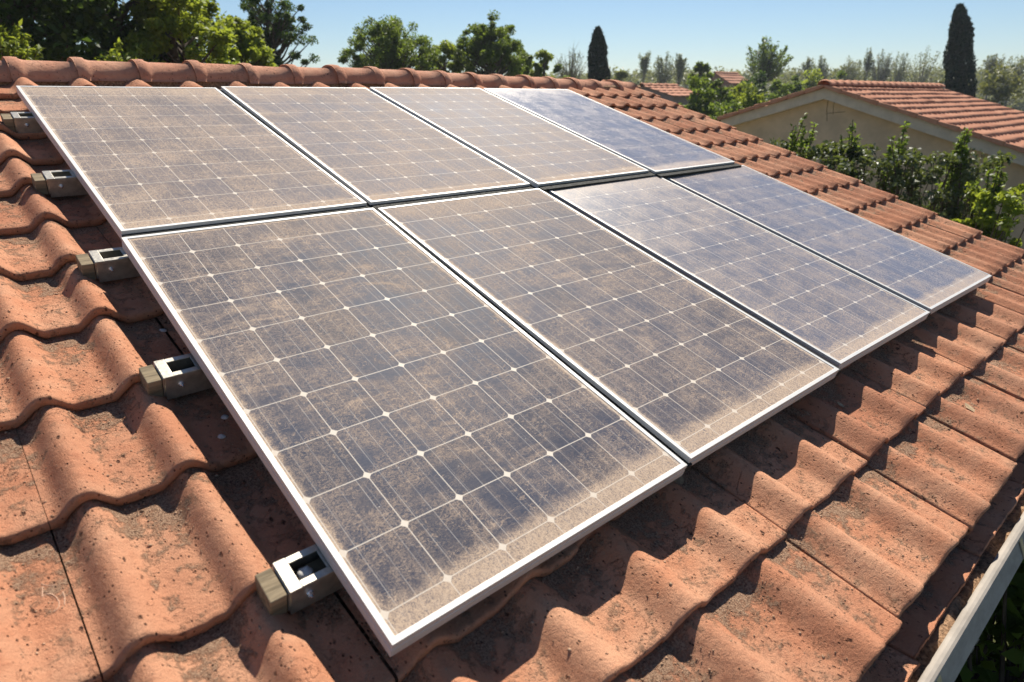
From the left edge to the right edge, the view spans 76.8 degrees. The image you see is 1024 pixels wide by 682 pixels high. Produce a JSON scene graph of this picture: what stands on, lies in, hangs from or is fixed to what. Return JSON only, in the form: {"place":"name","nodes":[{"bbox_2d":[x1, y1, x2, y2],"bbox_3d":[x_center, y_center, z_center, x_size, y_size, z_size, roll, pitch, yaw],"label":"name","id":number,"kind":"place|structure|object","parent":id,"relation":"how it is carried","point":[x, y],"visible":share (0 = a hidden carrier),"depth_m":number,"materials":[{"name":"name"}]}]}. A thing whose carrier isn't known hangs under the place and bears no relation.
{"place":"outdoors","nodes":[
{"label":"outdoors","id":0,"kind":"place"},
{"bbox_2d":[34,0,1023,91],"label":"sky","id":1,"kind":"structure","parent":0,"point":[717,33],"materials":[{"name":"blue"}]},
{"bbox_2d":[639,83,701,104],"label":"house","id":2,"kind":"structure","parent":0,"point":[673,92],"depth_m":38.50,"materials":[{"name":"tile"}]},
{"bbox_2d":[710,71,752,100],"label":"house","id":3,"kind":"structure","parent":0,"point":[729,79],"depth_m":72.86,"materials":[{"name":"tile"}]},
{"bbox_2d":[717,79,1023,248],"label":"neighbour house","id":4,"kind":"structure","parent":0,"point":[937,117],"depth_m":13.20,"materials":[{"name":"beige paint"}]},
{"bbox_2d":[971,101,1008,675],"bbox_3d":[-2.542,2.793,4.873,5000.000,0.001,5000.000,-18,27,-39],"label":"ground","id":5,"kind":"structure","parent":0,"point":[974,652],"depth_m":5.39,"materials":[{"name":"green plant"}]},
{"bbox_2d":[0,18,44,59],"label":"leafy tree","id":6,"kind":"object","parent":5,"relation":"on","point":[9,45],"visible":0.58,"depth_m":10.22,"materials":[{"name":"green plant"}]},
{"bbox_2d":[0,0,144,61],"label":"leafy tree","id":7,"kind":"object","parent":5,"relation":"on","point":[82,20],"visible":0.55,"depth_m":11.60,"materials":[{"name":"green plant"}]},
{"bbox_2d":[7,0,206,62],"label":"leafy tree","id":8,"kind":"object","parent":5,"relation":"on","point":[119,28],"visible":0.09,"depth_m":13.28,"materials":[{"name":"green plant"}]},
{"bbox_2d":[94,38,165,62],"bbox_3d":[-6.923,-2.961,12.642,1.166,5.419,1.368,-2,21,-6],"label":"leafy tree","id":9,"kind":"object","parent":5,"relation":"on","point":[121,57],"visible":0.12,"depth_m":11.72,"materials":[{"name":"green plant"}]},
{"bbox_2d":[112,0,241,64],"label":"leafy tree","id":10,"kind":"object","parent":5,"relation":"on","point":[162,17],"visible":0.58,"depth_m":12.68,"materials":[{"name":"green plant"}]},
{"bbox_2d":[220,15,277,66],"bbox_3d":[-6.448,-4.879,16.557,1.487,6.216,1.779,-4,21,-11],"label":"leafy tree","id":11,"kind":"object","parent":5,"relation":"on","point":[252,48],"visible":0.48,"depth_m":15.34,"materials":[{"name":"green plant"}]},
{"bbox_2d":[238,0,319,66],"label":"leafy tree","id":12,"kind":"object","parent":5,"relation":"on","point":[280,29],"visible":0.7,"depth_m":22.89,"materials":[{"name":"green plant"}]},
{"bbox_2d":[337,14,440,70],"bbox_3d":[-5.465,-10.849,30.058,4.592,7.777,4.806,-8,22,-19],"label":"leafy tree","id":13,"kind":"object","parent":5,"relation":"on","point":[388,49],"visible":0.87,"depth_m":28.41,"materials":[{"name":"green plant"}]},
{"bbox_2d":[414,40,465,72],"bbox_3d":[-3.429,-11.303,32.393,2.650,6.941,2.265,-18,27,-39],"label":"leafy tree","id":14,"kind":"object","parent":5,"relation":"on","point":[446,50],"visible":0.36,"depth_m":31.13,"materials":[{"name":"green plant"}]},
{"bbox_2d":[450,9,527,75],"bbox_3d":[-0.971,-11.490,31.189,3.868,8.150,3.670,-18,27,-39],"label":"leafy tree","id":15,"kind":"object","parent":5,"relation":"on","point":[491,48],"visible":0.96,"depth_m":29.77,"materials":[{"name":"green plant"}]},
{"bbox_2d":[0,56,1023,681],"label":"tiled house","id":16,"kind":"structure","parent":5,"relation":"on","point":[934,620],"depth_m":1.78,"materials":[{"name":"ceramic"}]},
{"bbox_2d":[0,112,43,132],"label":"mounting rail","id":17,"kind":"object","parent":16,"relation":"attached to","point":[23,122],"visible":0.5,"depth_m":3.10,"materials":[{"name":"metal"}]},
{"bbox_2d":[16,86,372,238],"bbox_3d":[-1.585,-0.947,3.145,1.032,0.043,1.830,-18,43,-39],"label":"solar panel","id":18,"kind":"object","parent":17,"relation":"on","point":[145,160],"visible":0.91,"depth_m":2.98,"materials":[{"name":"glass"}]},
{"bbox_2d":[221,86,535,209],"bbox_3d":[-0.819,-1.190,3.778,1.032,0.045,1.830,-18,43,-39],"label":"solar panel","id":19,"kind":"object","parent":17,"relation":"on","point":[373,150],"visible":0.9,"depth_m":3.63,"materials":[{"name":"glass"}]},
{"bbox_2d":[370,87,655,191],"bbox_3d":[-0.036,-1.422,4.380,1.032,0.043,1.830,-18,44,-39],"label":"solar panel","id":20,"kind":"object","parent":17,"relation":"on","point":[535,151],"visible":0.9,"depth_m":4.23,"materials":[{"name":"glass"}]},
{"bbox_2d":[483,88,741,178],"bbox_3d":[0.739,-1.655,5.007,1.032,0.043,1.830,-18,44,-40],"label":"solar panel","id":21,"kind":"object","parent":17,"relation":"on","point":[659,153],"visible":0.84,"depth_m":4.87,"materials":[{"name":"glass"}]},
{"bbox_2d":[31,169,87,197],"bbox_3d":[-0.340,-1.138,4.017,4.354,0.120,0.100,-18,44,-39],"label":"mounting rail","id":22,"kind":"object","parent":16,"relation":"attached to","point":[58,183],"visible":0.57,"depth_m":2.68,"materials":[{"name":"metal"}]},
{"bbox_2d":[75,247,140,281],"bbox_3d":[0.128,-0.748,3.597,4.354,0.120,0.100,-18,44,-39],"label":"mounting rail","id":23,"kind":"object","parent":16,"relation":"attached to","point":[109,264],"visible":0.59,"depth_m":2.26,"materials":[{"name":"metal"}]},
{"bbox_2d":[139,353,212,399],"bbox_3d":[0.579,-0.374,3.196,4.354,0.120,0.100,-18,44,-39],"label":"mounting rail","id":24,"kind":"object","parent":16,"relation":"attached to","point":[175,377],"visible":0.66,"depth_m":1.85,"materials":[{"name":"metal"}]},
{"bbox_2d":[547,176,930,368],"bbox_3d":[1.133,-0.482,3.413,1.032,0.043,1.784,-17,44,-38],"label":"solar panel","id":25,"kind":"object","parent":24,"relation":"on","point":[837,316],"visible":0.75,"depth_m":3.24,"materials":[{"name":"glass"}]},
{"bbox_2d":[665,165,991,313],"bbox_3d":[1.919,-0.726,4.070,1.000,0.043,1.784,-17,43,-38],"label":"solar panel","id":26,"kind":"object","parent":24,"relation":"on","point":[920,275],"visible":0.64,"depth_m":3.92,"materials":[{"name":"glass"}]},
{"bbox_2d":[218,434,225,438],"bbox_3d":[-0.801,0.263,1.782,0.020,0.008,0.018,-18,27,-39],"label":"pebble","id":27,"kind":"object","parent":16,"relation":"on","point":[221,436],"visible":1,"depth_m":1.78,"materials":[{"name":"stone"}]},
{"bbox_2d":[255,544,343,615],"bbox_3d":[1.090,0.050,2.741,4.354,0.120,0.100,-18,44,-39],"label":"mounting rail","id":28,"kind":"object","parent":16,"relation":"attached to","point":[281,588],"visible":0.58,"depth_m":1.40,"materials":[{"name":"metal"}]},
{"bbox_2d":[296,565,312,579],"bbox_3d":[-0.458,0.518,1.425,0.037,0.028,0.047,9,33,-6],"label":"bolt","id":29,"kind":"object","parent":28,"relation":"on","point":[304,572],"visible":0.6,"depth_m":1.42,"materials":[{"name":"metal"}]},
{"bbox_2d":[121,208,691,656],"bbox_3d":[-0.418,0.014,2.092,1.032,0.043,1.784,-17,44,-39],"label":"solar panel","id":30,"kind":"object","parent":28,"relation":"on","point":[435,440],"visible":1,"depth_m":1.86,"materials":[{"name":"glass"}]},
{"bbox_2d":[378,188,841,464],"bbox_3d":[0.344,-0.230,2.733,1.032,0.043,1.784,-17,44,-38],"label":"solar panel","id":31,"kind":"object","parent":28,"relation":"on","point":[686,368],"visible":0.88,"depth_m":2.54,"materials":[{"name":"glass"}]},
{"bbox_2d":[0,171,1017,681],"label":"grit","id":32,"kind":"object","parent":16,"relation":"on","point":[522,595],"visible":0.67,"depth_m":1.70,"materials":[{"name":"brown gravel"}]},
{"bbox_2d":[674,476,683,484],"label":"dry leaf","id":33,"kind":"object","parent":16,"relation":"on","point":[680,480],"visible":0.51,"depth_m":2.02,"materials":[{"name":"grey plant"}]},
{"bbox_2d":[965,403,974,411],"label":"dry leaf","id":34,"kind":"object","parent":16,"relation":"on","point":[968,406],"visible":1,"depth_m":2.76,"materials":[{"name":"beige plant"}]},
{"bbox_2d":[496,41,533,75],"bbox_3d":[0.222,-11.677,33.313,1.880,6.988,1.969,-18,27,-39],"label":"leafy tree","id":35,"kind":"object","parent":5,"relation":"on","point":[529,57],"visible":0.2,"depth_m":32.33,"materials":[{"name":"green plant"}]},
{"bbox_2d":[525,59,534,71],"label":"bush","id":36,"kind":"object","parent":5,"relation":"on","point":[529,62],"visible":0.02,"depth_m":37.28,"materials":[{"name":"green plant"}]},
{"bbox_2d":[529,49,555,77],"bbox_3d":[1.513,-11.943,34.467,1.426,6.665,1.355,-18,27,-39],"label":"leafy tree","id":37,"kind":"object","parent":5,"relation":"on","point":[542,66],"visible":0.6,"depth_m":33.24,"materials":[{"name":"green plant"}]},
{"bbox_2d":[553,63,568,78],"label":"bush","id":38,"kind":"object","parent":5,"relation":"on","point":[557,67],"visible":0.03,"depth_m":43.26,"materials":[{"name":"green plant"}]},
{"bbox_2d":[555,44,587,78],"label":"bare tree","id":39,"kind":"object","parent":5,"relation":"on","point":[571,72],"visible":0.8,"depth_m":54.01,"materials":[{"name":"grey plant"}]},
{"bbox_2d":[586,26,611,80],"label":"cypress tree","id":40,"kind":"object","parent":5,"relation":"on","point":[598,66],"visible":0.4,"depth_m":40.87,"materials":[{"name":"green plant"}]},
{"bbox_2d":[612,69,629,81],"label":"bush","id":41,"kind":"object","parent":5,"relation":"on","point":[620,74],"visible":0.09,"depth_m":59.30,"materials":[{"name":"green plant"}]},
{"bbox_2d":[637,50,651,82],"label":"distant tree","id":42,"kind":"object","parent":5,"relation":"on","point":[644,62],"visible":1,"depth_m":93.35,"materials":[{"name":"green plant"}]},
{"bbox_2d":[653,51,675,83],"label":"distant tree","id":43,"kind":"object","parent":5,"relation":"on","point":[662,75],"visible":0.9,"depth_m":96.53,"materials":[{"name":"green plant"}]},
{"bbox_2d":[672,53,687,85],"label":"distant tree","id":44,"kind":"object","parent":5,"relation":"on","point":[680,62],"visible":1,"depth_m":93.40,"materials":[{"name":"green plant"}]},
{"bbox_2d":[678,75,718,116],"bbox_3d":[8.575,-9.719,30.554,2.467,5.300,2.776,-18,27,-39],"label":"bush","id":45,"kind":"object","parent":5,"relation":"on","point":[698,95],"visible":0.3,"depth_m":29.61,"materials":[{"name":"green plant"}]},
{"bbox_2d":[688,61,714,89],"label":"leafy tree","id":46,"kind":"object","parent":5,"relation":"on","point":[700,68],"visible":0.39,"depth_m":47.31,"materials":[{"name":"green plant"}]},
{"bbox_2d":[702,78,741,115],"bbox_3d":[10.869,-11.267,34.689,2.350,5.265,2.520,-18,27,-39],"label":"bush","id":47,"kind":"object","parent":5,"relation":"on","point":[724,96],"visible":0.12,"depth_m":33.71,"materials":[{"name":"green plant"}]},
{"bbox_2d":[707,100,743,121],"bbox_3d":[9.018,-8.142,27.844,2.533,4.273,2.209,-18,27,-39],"label":"bush","id":48,"kind":"object","parent":5,"relation":"on","point":[727,108],"visible":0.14,"depth_m":27.02,"materials":[{"name":"green plant"}]},
{"bbox_2d":[722,81,750,115],"bbox_3d":[13.227,-12.783,38.754,2.982,5.292,2.863,-18,27,-39],"label":"bush","id":49,"kind":"object","parent":5,"relation":"on","point":[737,90],"visible":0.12,"depth_m":37.48,"materials":[{"name":"green plant"}]},
{"bbox_2d":[736,83,766,107],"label":"bush","id":50,"kind":"object","parent":5,"relation":"on","point":[750,100],"visible":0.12,"depth_m":29.89,"materials":[{"name":"green plant"}]},
{"bbox_2d":[736,70,783,100],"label":"bush","id":51,"kind":"object","parent":5,"relation":"on","point":[756,79],"visible":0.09,"depth_m":49.14,"materials":[{"name":"green plant"}]},
{"bbox_2d":[505,62,1023,110],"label":"distant wood","id":52,"kind":"object","parent":5,"relation":"on","point":[635,78],"visible":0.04,"depth_m":137.94,"materials":[{"name":"green plant"}]},
{"bbox_2d":[745,36,792,88],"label":"leafy tree","id":53,"kind":"object","parent":5,"relation":"on","point":[767,62],"visible":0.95,"depth_m":56.65,"materials":[{"name":"green plant"}]},
{"bbox_2d":[765,79,794,101],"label":"bush","id":54,"kind":"object","parent":5,"relation":"on","point":[782,86],"visible":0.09,"depth_m":39.64,"materials":[{"name":"green plant"}]},
{"bbox_2d":[785,75,804,93],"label":"bush","id":55,"kind":"object","parent":5,"relation":"on","point":[794,80],"visible":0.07,"depth_m":51.53,"materials":[{"name":"green plant"}]},
{"bbox_2d":[769,113,842,170],"bbox_3d":[4.267,-1.468,10.319,1.777,4.099,1.353,-18,27,-39],"label":"climbing shrub","id":56,"kind":"object","parent":5,"relation":"on","point":[807,152],"visible":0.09,"depth_m":9.75,"materials":[{"name":"green plant"}]},
{"bbox_2d":[799,57,816,79],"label":"distant tree","id":57,"kind":"object","parent":5,"relation":"on","point":[808,64],"visible":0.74,"depth_m":113.11,"materials":[{"name":"green plant"}]},
{"bbox_2d":[802,68,823,88],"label":"bush","id":58,"kind":"object","parent":5,"relation":"on","point":[812,81],"visible":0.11,"depth_m":59.68,"materials":[{"name":"green plant"}]},
{"bbox_2d":[812,54,831,79],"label":"distant tree","id":59,"kind":"object","parent":5,"relation":"on","point":[824,70],"visible":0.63,"depth_m":116.22,"materials":[{"name":"green plant"}]},
{"bbox_2d":[836,70,846,79],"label":"bush","id":60,"kind":"object","parent":5,"relation":"on","point":[841,74],"visible":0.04,"depth_m":60.96,"materials":[{"name":"green plant"}]},
{"bbox_2d":[816,120,880,185],"bbox_3d":[4.958,-1.357,10.157,1.819,4.011,1.336,-51,54,-64],"label":"climbing shrub","id":61,"kind":"object","parent":5,"relation":"on","point":[843,162],"visible":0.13,"depth_m":9.65,"materials":[{"name":"green plant"}]},
{"bbox_2d":[833,56,867,80],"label":"distant tree","id":62,"kind":"object","parent":5,"relation":"on","point":[848,69],"visible":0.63,"depth_m":98.39,"materials":[{"name":"green plant"}]},
{"bbox_2d":[862,48,873,80],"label":"distant tree","id":63,"kind":"object","parent":5,"relation":"on","point":[869,60],"visible":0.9,"depth_m":107.96,"materials":[{"name":"green plant"}]},
{"bbox_2d":[870,49,896,81],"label":"distant tree","id":64,"kind":"object","parent":5,"relation":"on","point":[883,74],"visible":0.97,"depth_m":106.27,"materials":[{"name":"green plant"}]},
{"bbox_2d":[850,121,938,206],"bbox_3d":[5.865,-1.205,9.763,1.843,4.008,1.942,-18,27,-39],"label":"climbing shrub","id":65,"kind":"object","parent":5,"relation":"on","point":[897,181],"visible":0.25,"depth_m":9.31,"materials":[{"name":"green plant"}]},
{"bbox_2d":[887,52,911,81],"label":"distant tree","id":66,"kind":"object","parent":5,"relation":"on","point":[900,76],"visible":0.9,"depth_m":108.18,"materials":[{"name":"green plant"}]},
{"bbox_2d":[903,47,944,82],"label":"distant tree","id":67,"kind":"object","parent":5,"relation":"on","point":[920,76],"visible":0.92,"depth_m":103.58,"materials":[{"name":"green plant"}]},
{"bbox_2d":[876,127,1016,223],"bbox_3d":[6.250,-1.138,9.678,2.018,3.944,1.499,-18,27,-39],"label":"climbing shrub","id":68,"kind":"object","parent":5,"relation":"on","point":[950,192],"visible":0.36,"depth_m":9.05,"materials":[{"name":"green plant"}]},
{"bbox_2d":[941,2,978,97],"bbox_3d":[27.760,-15.537,39.870,3.342,9.609,2.086,-2,21,-5],"label":"cypress tree","id":69,"kind":"object","parent":5,"relation":"on","point":[959,62],"visible":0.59,"depth_m":38.86,"materials":[{"name":"green plant"}]},
{"bbox_2d":[949,166,1023,247],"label":"climbing shrub","id":70,"kind":"object","parent":5,"relation":"on","point":[986,201],"visible":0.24,"depth_m":7.94,"materials":[{"name":"green plant"}]},
{"bbox_2d":[955,563,1023,681],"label":"hedge","id":71,"kind":"object","parent":5,"relation":"on","point":[1008,614],"visible":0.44,"depth_m":3.77,"materials":[{"name":"green plant"}]},
{"bbox_2d":[978,54,1005,99],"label":"distant tree","id":72,"kind":"object","parent":5,"relation":"on","point":[989,63],"visible":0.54,"depth_m":88.41,"materials":[{"name":"green plant"}]},
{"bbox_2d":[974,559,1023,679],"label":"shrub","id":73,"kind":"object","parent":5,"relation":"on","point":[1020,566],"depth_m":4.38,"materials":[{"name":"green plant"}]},
{"bbox_2d":[977,63,1023,110],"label":"bush","id":74,"kind":"object","parent":5,"relation":"on","point":[1001,93],"visible":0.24,"depth_m":49.29,"materials":[{"name":"green plant"}]},
{"bbox_2d":[994,54,1023,106],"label":"distant tree","id":75,"kind":"object","parent":5,"relation":"on","point":[1020,66],"visible":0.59,"depth_m":83.52,"materials":[{"name":"green plant"}]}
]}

